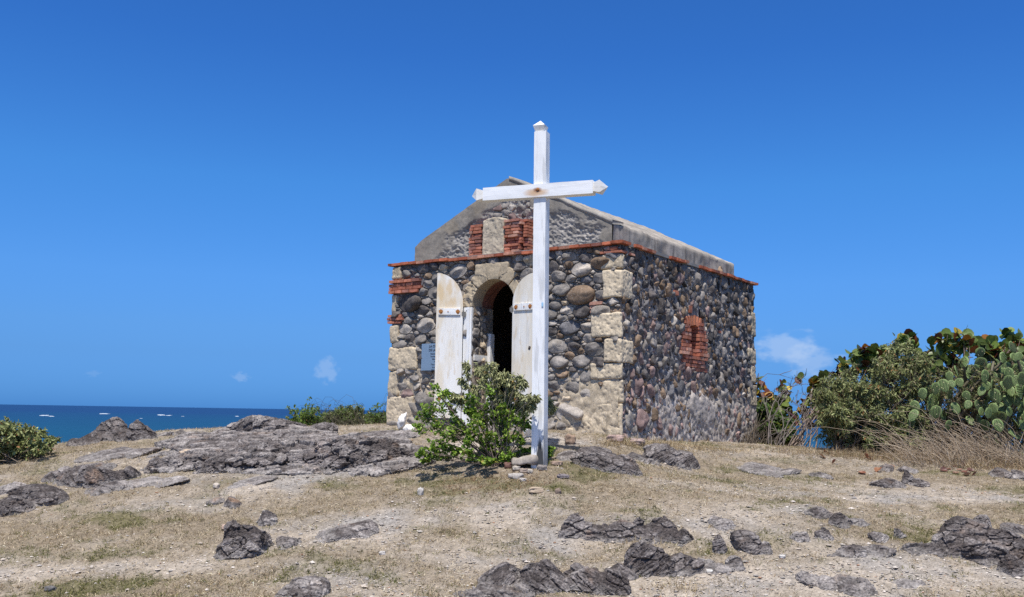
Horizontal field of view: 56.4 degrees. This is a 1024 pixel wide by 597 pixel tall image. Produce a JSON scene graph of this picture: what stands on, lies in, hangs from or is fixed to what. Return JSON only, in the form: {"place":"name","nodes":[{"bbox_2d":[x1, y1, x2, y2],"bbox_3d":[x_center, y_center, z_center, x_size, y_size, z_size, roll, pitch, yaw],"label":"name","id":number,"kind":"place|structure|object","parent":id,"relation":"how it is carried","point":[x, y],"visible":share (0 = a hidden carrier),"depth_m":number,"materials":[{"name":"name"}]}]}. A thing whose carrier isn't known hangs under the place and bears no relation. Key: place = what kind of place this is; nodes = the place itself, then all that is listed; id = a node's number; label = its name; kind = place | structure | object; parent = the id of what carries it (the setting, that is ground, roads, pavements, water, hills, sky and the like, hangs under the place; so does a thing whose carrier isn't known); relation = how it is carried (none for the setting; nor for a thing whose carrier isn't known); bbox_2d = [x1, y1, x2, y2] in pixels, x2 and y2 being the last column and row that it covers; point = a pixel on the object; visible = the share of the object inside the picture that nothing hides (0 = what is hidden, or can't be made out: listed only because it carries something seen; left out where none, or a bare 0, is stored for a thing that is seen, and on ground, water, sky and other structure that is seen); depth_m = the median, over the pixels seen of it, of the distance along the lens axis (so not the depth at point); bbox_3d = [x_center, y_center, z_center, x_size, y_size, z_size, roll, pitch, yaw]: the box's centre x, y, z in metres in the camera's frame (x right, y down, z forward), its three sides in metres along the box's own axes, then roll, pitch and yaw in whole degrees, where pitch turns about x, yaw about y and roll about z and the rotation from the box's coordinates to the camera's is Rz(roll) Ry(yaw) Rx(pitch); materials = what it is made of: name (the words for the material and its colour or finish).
{"place":"outdoors","nodes":[
{"label":"outdoors","id":0,"kind":"place"},
{"bbox_2d":[0,404,1021,451],"bbox_3d":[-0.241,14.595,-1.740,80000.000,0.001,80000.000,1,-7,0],"label":"sea","id":1,"kind":"structure","parent":0,"point":[65,423],"depth_m":1351.62,"materials":[{"name":"liquid"}]},
{"bbox_2d":[40,413,237,418],"bbox_3d":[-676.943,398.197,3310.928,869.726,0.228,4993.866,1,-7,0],"label":"sea foam","id":2,"kind":"object","parent":1,"relation":"on","point":[106,413],"visible":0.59,"depth_m":1603.93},
{"bbox_2d":[0,422,1023,596],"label":"ground","id":3,"kind":"structure","parent":0,"point":[472,509],"depth_m":9.45,"materials":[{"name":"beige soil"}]},
{"bbox_2d":[0,481,26,494],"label":"rock","id":4,"kind":"object","parent":3,"relation":"on","point":[5,489],"visible":0.41,"depth_m":11.27,"materials":[{"name":"grey stone"}]},
{"bbox_2d":[0,416,60,464],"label":"olive bush","id":5,"kind":"object","parent":3,"relation":"on","point":[14,443],"visible":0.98,"depth_m":13.30,"materials":[{"name":"green plant"}]},
{"bbox_2d":[0,483,69,516],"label":"rock ledge","id":6,"kind":"object","parent":3,"relation":"on","point":[24,498],"visible":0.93,"depth_m":10.55,"materials":[{"name":"grey stone"}]},
{"bbox_2d":[44,585,56,591],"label":"stone","id":7,"kind":"object","parent":3,"relation":"on","point":[49,588],"visible":0.94,"depth_m":7.90,"materials":[{"name":"grey stone"}]},
{"bbox_2d":[66,431,101,445],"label":"rock","id":8,"kind":"object","parent":3,"relation":"on","point":[89,438],"visible":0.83,"depth_m":14.34,"materials":[{"name":"grey stone"}]},
{"bbox_2d":[40,462,140,495],"bbox_3d":[-5.074,2.200,11.681,1.922,0.361,0.882,-6,-9,44],"label":"rock ledge","id":9,"kind":"object","parent":3,"relation":"on","point":[101,477],"visible":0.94,"depth_m":11.36,"materials":[{"name":"grey stone"}]},
{"bbox_2d":[74,447,162,462],"bbox_3d":[-5.412,2.157,13.098,1.118,0.252,0.812,1,-7,0],"label":"rock","id":10,"kind":"object","parent":3,"relation":"on","point":[121,452],"visible":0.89,"depth_m":13.00,"materials":[{"name":"grey stone"}]},
{"bbox_2d":[94,417,157,441],"bbox_3d":[-5.844,2.026,14.530,1.206,0.447,0.456,-2,-8,25],"label":"rock","id":11,"kind":"object","parent":3,"relation":"on","point":[115,429],"visible":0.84,"depth_m":14.42,"materials":[{"name":"grey stone"}]},
{"bbox_2d":[122,475,189,490],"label":"rock","id":12,"kind":"object","parent":3,"relation":"on","point":[150,481],"visible":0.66,"depth_m":11.12,"materials":[{"name":"grey stone"}]},
{"bbox_2d":[157,432,173,436],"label":"rock","id":13,"kind":"object","parent":3,"relation":"on","point":[166,434],"visible":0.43,"depth_m":14.60,"materials":[{"name":"grey stone"}]},
{"bbox_2d":[172,429,203,435],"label":"rock","id":14,"kind":"object","parent":3,"relation":"on","point":[180,432],"visible":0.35,"depth_m":14.51,"materials":[{"name":"grey stone"}]},
{"bbox_2d":[205,497,224,504],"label":"rock","id":15,"kind":"object","parent":3,"relation":"on","point":[217,500],"visible":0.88,"depth_m":10.28,"materials":[{"name":"grey stone"}]},
{"bbox_2d":[213,483,220,488],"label":"stone","id":16,"kind":"object","parent":3,"relation":"on","point":[216,485],"visible":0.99,"depth_m":10.84,"materials":[{"name":"grey stone"}]},
{"bbox_2d":[223,496,241,508],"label":"rock","id":17,"kind":"object","parent":3,"relation":"on","point":[233,502],"visible":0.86,"depth_m":10.17,"materials":[{"name":"grey stone"}]},
{"bbox_2d":[213,520,274,560],"bbox_3d":[-2.440,2.224,8.729,0.514,0.417,0.491,1,-7,0],"label":"rock","id":18,"kind":"object","parent":3,"relation":"on","point":[241,542],"visible":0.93,"depth_m":8.57,"materials":[{"name":"grey stone"}]},
{"bbox_2d":[227,475,277,488],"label":"rock","id":19,"kind":"object","parent":3,"relation":"on","point":[256,480],"visible":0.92,"depth_m":10.94,"materials":[{"name":"grey stone"}]},
{"bbox_2d":[257,510,277,525],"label":"rock","id":20,"kind":"object","parent":3,"relation":"on","point":[268,517],"visible":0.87,"depth_m":9.54,"materials":[{"name":"grey stone"}]},
{"bbox_2d":[209,415,337,433],"bbox_3d":[-3.593,1.940,14.249,2.072,0.405,0.671,-2,-7,23],"label":"rock ledge","id":21,"kind":"object","parent":3,"relation":"on","point":[250,423],"visible":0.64,"depth_m":14.02,"materials":[{"name":"grey stone"}]},
{"bbox_2d":[143,436,417,473],"bbox_3d":[-2.776,2.005,12.141,3.558,0.561,1.492,1,-7,0],"label":"rock ledge","id":22,"kind":"object","parent":3,"relation":"on","point":[346,452],"visible":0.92,"depth_m":11.68,"materials":[{"name":"grey stone"}]},
{"bbox_2d":[139,429,435,476],"bbox_3d":[-3.010,2.048,12.780,4.179,0.623,3.157,1,-7,0],"label":"rock ledge","id":23,"kind":"object","parent":3,"relation":"on","point":[198,442],"visible":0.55,"depth_m":12.57,"materials":[{"name":"grey stone"}]},
{"bbox_2d":[275,536,301,548],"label":"rock","id":24,"kind":"object","parent":3,"relation":"on","point":[283,542],"visible":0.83,"depth_m":8.82,"materials":[{"name":"grey stone"}]},
{"bbox_2d":[275,576,330,596],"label":"rock","id":25,"kind":"object","parent":3,"relation":"on","point":[311,586],"visible":0.99,"depth_m":7.59,"materials":[{"name":"grey stone"}]},
{"bbox_2d":[285,396,350,425],"bbox_3d":[-3.488,2.262,18.061,1.301,0.823,4.078,4,-7,-22],"label":"green bush","id":26,"kind":"object","parent":3,"relation":"on","point":[306,418],"visible":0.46,"depth_m":18.90,"materials":[{"name":"green plant"}]},
{"bbox_2d":[317,394,373,425],"bbox_3d":[-2.973,2.136,17.170,1.096,0.822,3.965,2,-7,-9],"label":"stalky bush","id":27,"kind":"object","parent":3,"relation":"on","point":[351,412],"visible":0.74,"depth_m":17.75,"materials":[{"name":"green plant"}]},
{"bbox_2d":[315,519,378,542],"bbox_3d":[-1.601,2.246,9.157,0.624,0.230,0.500,5,-8,-30],"label":"rock","id":28,"kind":"object","parent":3,"relation":"on","point":[367,528],"visible":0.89,"depth_m":9.05,"materials":[{"name":"grey stone"}]},
{"bbox_2d":[356,393,386,423],"bbox_3d":[-2.395,2.162,17.674,1.092,0.804,3.831,2,-7,-7],"label":"green bush","id":29,"kind":"object","parent":3,"relation":"on","point":[378,418],"visible":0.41,"depth_m":18.38,"materials":[{"name":"green plant"}]},
{"bbox_2d":[360,430,420,437],"bbox_3d":[-1.912,1.980,13.671,1.237,0.222,0.566,1,-7,0],"label":"rock ledge","id":30,"kind":"object","parent":3,"relation":"on","point":[397,433],"visible":0.53,"depth_m":13.52,"materials":[{"name":"grey stone"}]},
{"bbox_2d":[397,412,406,429],"bbox_3d":[-1.646,1.834,14.275,0.140,0.285,0.149,1,-7,0],"label":"conch shell","id":31,"kind":"object","parent":3,"relation":"on","point":[401,421],"visible":0.93,"depth_m":14.24},
{"bbox_2d":[403,424,414,429],"bbox_3d":[-1.486,1.901,13.813,0.169,0.172,0.162,-1,-7,17],"label":"conch shell","id":32,"kind":"object","parent":3,"relation":"on","point":[408,427],"visible":0.54,"depth_m":13.76},
{"bbox_2d":[417,487,423,495],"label":"stone","id":33,"kind":"object","parent":3,"relation":"on","point":[420,490],"visible":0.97,"depth_m":10.20,"materials":[{"name":"white stone"}]},
{"bbox_2d":[411,381,555,467],"bbox_3d":[-0.325,1.445,11.085,1.647,1.012,0.983,0,-7,6],"label":"green shrub","id":34,"kind":"object","parent":3,"relation":"on","point":[483,456],"visible":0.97,"depth_m":11.10,"materials":[{"name":"green plant"}]},
{"bbox_2d":[449,360,558,462],"bbox_3d":[0.029,1.366,11.421,1.272,1.235,1.276,-3,-8,27],"label":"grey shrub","id":35,"kind":"object","parent":3,"relation":"on","point":[485,372],"visible":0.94,"depth_m":11.27,"materials":[{"name":"green plant"}]},
{"bbox_2d":[504,462,511,468],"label":"stone","id":36,"kind":"object","parent":3,"relation":"on","point":[508,465],"visible":0.98,"depth_m":10.90,"materials":[{"name":"stone"}]},
{"bbox_2d":[0,427,1023,596],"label":"straw tufts","id":37,"kind":"object","parent":3,"relation":"on","point":[855,453],"visible":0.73,"depth_m":13.56,"materials":[{"name":"beige plant"}]},
{"bbox_2d":[508,473,523,478],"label":"stone","id":38,"kind":"object","parent":3,"relation":"on","point":[517,475],"visible":0.87,"depth_m":10.53,"materials":[{"name":"grey stone"}]},
{"bbox_2d":[512,465,519,470],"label":"stone","id":39,"kind":"object","parent":3,"relation":"on","point":[516,467],"visible":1,"depth_m":10.74,"materials":[{"name":"beige stone"}]},
{"bbox_2d":[519,468,527,472],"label":"stone","id":40,"kind":"object","parent":3,"relation":"on","point":[523,470],"visible":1,"depth_m":10.69,"materials":[{"name":"beige stone"}]},
{"bbox_2d":[511,454,537,465],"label":"stone","id":41,"kind":"object","parent":3,"relation":"on","point":[532,459],"visible":0.95,"depth_m":10.78,"materials":[{"name":"grey stone"}]},
{"bbox_2d":[523,419,531,437],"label":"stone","id":42,"kind":"object","parent":3,"relation":"on","point":[529,431],"visible":0.4,"depth_m":12.70,"materials":[{"name":"grey stone"}]},
{"bbox_2d":[528,487,543,492],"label":"stone","id":43,"kind":"object","parent":3,"relation":"on","point":[535,490],"visible":1,"depth_m":10.04,"materials":[{"name":"beige stone"}]},
{"bbox_2d":[472,121,607,468],"bbox_3d":[0.294,0.025,11.086,1.682,4.303,0.195,-1,-7,19],"label":"cross","id":44,"kind":"object","parent":3,"relation":"on","point":[542,190],"visible":0.92,"depth_m":11.06,"materials":[{"name":"wood"}]},
{"bbox_2d":[537,465,547,470],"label":"stone","id":45,"kind":"object","parent":3,"relation":"on","point":[541,467],"visible":1,"depth_m":10.71,"materials":[{"name":"grey stone"}]},
{"bbox_2d":[452,559,638,596],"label":"rock ledge","id":46,"kind":"object","parent":3,"relation":"on","point":[545,576],"visible":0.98,"depth_m":7.64,"materials":[{"name":"grey stone"}]},
{"bbox_2d":[477,562,520,584],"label":"rock","id":47,"kind":"object","parent":46,"relation":"on","point":[506,573],"visible":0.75,"depth_m":7.86,"materials":[{"name":"grey stone"}]},
{"bbox_2d":[551,461,562,464],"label":"stone","id":48,"kind":"object","parent":3,"relation":"on","point":[556,462],"visible":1,"depth_m":10.93,"materials":[{"name":"beige stone"}]},
{"bbox_2d":[554,488,561,493],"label":"stone","id":49,"kind":"object","parent":3,"relation":"on","point":[557,490],"visible":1,"depth_m":9.95,"materials":[{"name":"stone"}]},
{"bbox_2d":[557,474,569,478],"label":"stone","id":50,"kind":"object","parent":3,"relation":"on","point":[562,475],"visible":0.97,"depth_m":10.46,"materials":[{"name":"grey stone"}]},
{"bbox_2d":[556,450,573,460],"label":"rock","id":51,"kind":"object","parent":3,"relation":"on","point":[563,456],"visible":0.23,"depth_m":11.31,"materials":[{"name":"grey stone"}]},
{"bbox_2d":[564,433,575,444],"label":"stone","id":52,"kind":"object","parent":3,"relation":"on","point":[569,439],"visible":1,"depth_m":12.21,"materials":[{"name":"brown stone"}]},
{"bbox_2d":[386,176,757,442],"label":"chapel","id":53,"kind":"structure","parent":3,"relation":"on","point":[651,333],"depth_m":14.45,"materials":[{"name":"stone"}]},
{"bbox_2d":[421,343,435,370],"bbox_3d":[-1.158,0.904,14.782,0.623,0.421,0.024,-4,-8,35],"label":"plaque","id":54,"kind":"object","parent":53,"relation":"attached to","point":[428,358],"visible":0.42,"depth_m":14.87,"materials":[{"name":"metal"}]},
{"bbox_2d":[434,273,465,417],"bbox_3d":[-0.933,0.707,14.505,0.454,2.200,0.066,1,-7,3],"label":"door leaf","id":55,"kind":"structure","parent":53,"relation":"in","point":[450,313],"depth_m":14.52,"materials":[{"name":"wood"}]},
{"bbox_2d":[510,273,532,418],"bbox_3d":[0.142,0.687,13.854,0.449,2.120,0.066,-4,-8,37],"label":"door leaf","id":56,"kind":"structure","parent":53,"relation":"in","point":[521,310],"depth_m":13.87,"materials":[{"name":"wood"}]},
{"bbox_2d":[569,446,642,475],"bbox_3d":[1.100,1.915,11.143,0.865,0.379,0.561,1,-7,0],"label":"rock","id":57,"kind":"object","parent":3,"relation":"on","point":[600,458],"visible":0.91,"depth_m":10.96,"materials":[{"name":"grey stone"}]},
{"bbox_2d":[607,435,624,441],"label":"stone","id":58,"kind":"object","parent":3,"relation":"on","point":[612,437],"visible":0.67,"depth_m":12.51,"materials":[{"name":"beige stone"}]},
{"bbox_2d":[558,513,693,546],"bbox_3d":[1.060,2.170,8.908,1.250,0.311,0.399,0,-7,9],"label":"rock ledge","id":59,"kind":"object","parent":3,"relation":"on","point":[577,526],"visible":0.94,"depth_m":8.83,"materials":[{"name":"grey stone"}]},
{"bbox_2d":[629,438,644,444],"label":"stone","id":60,"kind":"object","parent":3,"relation":"on","point":[636,440],"visible":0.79,"depth_m":12.62,"materials":[{"name":"brown stone"}]},
{"bbox_2d":[627,443,699,470],"bbox_3d":[1.913,2.033,12.123,1.123,0.389,0.441,5,-8,-29],"label":"rock","id":61,"kind":"object","parent":3,"relation":"on","point":[658,453],"visible":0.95,"depth_m":12.05,"materials":[{"name":"grey stone"}]},
{"bbox_2d":[623,541,722,577],"bbox_3d":[1.408,2.236,8.145,0.940,0.335,0.378,1,-7,0],"label":"rock","id":62,"kind":"object","parent":3,"relation":"on","point":[645,559],"visible":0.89,"depth_m":8.02,"materials":[{"name":"grey stone"}]},
{"bbox_2d":[712,534,727,553],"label":"rock","id":63,"kind":"object","parent":3,"relation":"on","point":[719,546],"visible":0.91,"depth_m":8.48,"materials":[{"name":"grey stone"}]},
{"bbox_2d":[707,516,736,530],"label":"rock","id":64,"kind":"object","parent":3,"relation":"on","point":[723,524],"visible":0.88,"depth_m":9.11,"materials":[{"name":"grey stone"}]},
{"bbox_2d":[701,555,745,574],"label":"rock","id":65,"kind":"object","parent":3,"relation":"on","point":[733,563],"visible":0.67,"depth_m":8.11,"materials":[{"name":"grey stone"}]},
{"bbox_2d":[729,529,772,554],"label":"rock","id":66,"kind":"object","parent":3,"relation":"on","point":[747,541],"visible":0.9,"depth_m":8.50,"materials":[{"name":"grey stone"}]},
{"bbox_2d":[732,402,804,445],"bbox_3d":[4.513,2.296,16.889,1.013,0.978,3.413,-2,-8,25],"label":"dark bush","id":67,"kind":"object","parent":3,"relation":"on","point":[761,416],"visible":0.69,"depth_m":17.01,"materials":[{"name":"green plant"}]},
{"bbox_2d":[736,462,801,477],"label":"rock","id":68,"kind":"object","parent":3,"relation":"on","point":[763,469],"visible":0.9,"depth_m":12.56,"materials":[{"name":"grey stone"}]},
{"bbox_2d":[735,372,805,444],"bbox_3d":[4.568,1.950,17.099,1.245,1.434,2.906,-2,-7,23],"label":"sea grape","id":69,"kind":"object","parent":3,"relation":"on","point":[784,404],"visible":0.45,"depth_m":18.08,"materials":[{"name":"green plant"}]},
{"bbox_2d":[757,369,816,446],"bbox_3d":[4.869,1.905,16.586,1.205,1.482,2.176,0,-7,6],"label":"bare bush","id":70,"kind":"object","parent":3,"relation":"on","point":[807,435],"visible":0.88,"depth_m":16.29,"materials":[{"name":"brown plant"}]},
{"bbox_2d":[789,531,810,542],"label":"rock","id":71,"kind":"object","parent":3,"relation":"on","point":[799,537],"visible":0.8,"depth_m":8.79,"materials":[{"name":"grey stone"}]},
{"bbox_2d":[795,571,837,590],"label":"rock","id":72,"kind":"object","parent":3,"relation":"on","point":[823,582],"visible":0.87,"depth_m":7.83,"materials":[{"name":"grey stone"}]},
{"bbox_2d":[803,506,832,518],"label":"rock","id":73,"kind":"object","parent":3,"relation":"on","point":[818,512],"visible":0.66,"depth_m":9.43,"materials":[{"name":"grey stone"}]},
{"bbox_2d":[788,356,848,447],"bbox_3d":[5.255,1.811,16.854,1.619,1.644,0.790,6,-8,-37],"label":"sea grape","id":74,"kind":"object","parent":3,"relation":"on","point":[813,380],"visible":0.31,"depth_m":17.01,"materials":[{"name":"green plant"}]},
{"bbox_2d":[808,472,833,479],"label":"rock","id":75,"kind":"object","parent":3,"relation":"on","point":[822,475],"visible":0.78,"depth_m":12.45,"materials":[{"name":"grey stone"}]},
{"bbox_2d":[814,527,833,540],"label":"rock","id":76,"kind":"object","parent":3,"relation":"on","point":[823,533],"visible":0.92,"depth_m":8.85,"materials":[{"name":"grey stone"}]},
{"bbox_2d":[828,512,870,528],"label":"rock","id":77,"kind":"object","parent":3,"relation":"on","point":[840,520],"visible":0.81,"depth_m":9.23,"materials":[{"name":"grey stone"}]},
{"bbox_2d":[833,574,877,596],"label":"rock","id":78,"kind":"object","parent":3,"relation":"on","point":[849,585],"visible":0.92,"depth_m":7.74,"materials":[{"name":"grey stone"}]},
{"bbox_2d":[806,332,937,452],"bbox_3d":[5.825,1.498,15.266,2.378,2.007,1.905,1,-7,0],"label":"grey green shrub","id":79,"kind":"object","parent":3,"relation":"on","point":[844,400],"visible":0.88,"depth_m":14.80,"materials":[{"name":"green plant"}]},
{"bbox_2d":[867,528,906,542],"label":"rock","id":80,"kind":"object","parent":3,"relation":"on","point":[877,537],"visible":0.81,"depth_m":8.94,"materials":[{"name":"grey stone"}]},
{"bbox_2d":[879,464,918,473],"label":"rock","id":81,"kind":"object","parent":3,"relation":"on","point":[887,468],"visible":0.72,"depth_m":12.92,"materials":[{"name":"grey stone"}]},
{"bbox_2d":[869,470,929,488],"bbox_3d":[4.835,2.288,11.996,0.752,0.272,0.368,3,-7,-17],"label":"rock","id":82,"kind":"object","parent":3,"relation":"on","point":[908,478],"visible":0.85,"depth_m":11.91,"materials":[{"name":"grey stone"}]},
{"bbox_2d":[893,578,925,588],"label":"rock","id":83,"kind":"object","parent":3,"relation":"on","point":[908,583],"visible":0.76,"depth_m":7.87,"materials":[{"name":"grey stone"}]},
{"bbox_2d":[826,516,1023,567],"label":"rock ledge","id":84,"kind":"object","parent":3,"relation":"on","point":[969,539],"visible":0.88,"depth_m":8.66,"materials":[{"name":"grey stone"}]},
{"bbox_2d":[838,326,1023,434],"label":"sea grape","id":85,"kind":"object","parent":3,"relation":"on","point":[970,342],"visible":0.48,"depth_m":15.91,"materials":[{"name":"green plant"}]},
{"bbox_2d":[907,341,1023,453],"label":"prickly pear","id":86,"kind":"object","parent":3,"relation":"on","point":[1011,397],"visible":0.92,"depth_m":14.70,"materials":[{"name":"green plant"}]},
{"bbox_2d":[911,355,1023,455],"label":"tangled bush","id":87,"kind":"object","parent":3,"relation":"on","point":[972,408],"visible":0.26,"depth_m":14.88,"materials":[{"name":"green plant"}]},
{"bbox_2d":[973,514,991,526],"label":"rock","id":88,"kind":"object","parent":3,"relation":"on","point":[982,519],"visible":0.44,"depth_m":9.71,"materials":[{"name":"grey stone"}]},
{"bbox_2d":[988,467,1023,480],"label":"rock","id":89,"kind":"object","parent":3,"relation":"on","point":[1005,473],"visible":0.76,"depth_m":12.71,"materials":[{"name":"grey stone"}]},
{"bbox_2d":[996,554,1023,577],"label":"rock","id":90,"kind":"object","parent":3,"relation":"on","point":[1011,565],"visible":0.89,"depth_m":8.31,"materials":[{"name":"grey stone"}]},
{"bbox_2d":[999,522,1023,533],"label":"rock","id":91,"kind":"object","parent":3,"relation":"on","point":[1016,528],"visible":0.7,"depth_m":9.62,"materials":[{"name":"grey stone"}]},
{"bbox_2d":[0,0,1023,420],"label":"sky","id":92,"kind":"structure","parent":0,"point":[204,203],"materials":[{"name":"blue"}]},
{"bbox_2d":[769,405,1023,471],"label":"long dry grass","id":93,"kind":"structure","parent":0,"point":[974,449],"depth_m":13.96,"materials":[{"name":"beige plant"}]}
]}

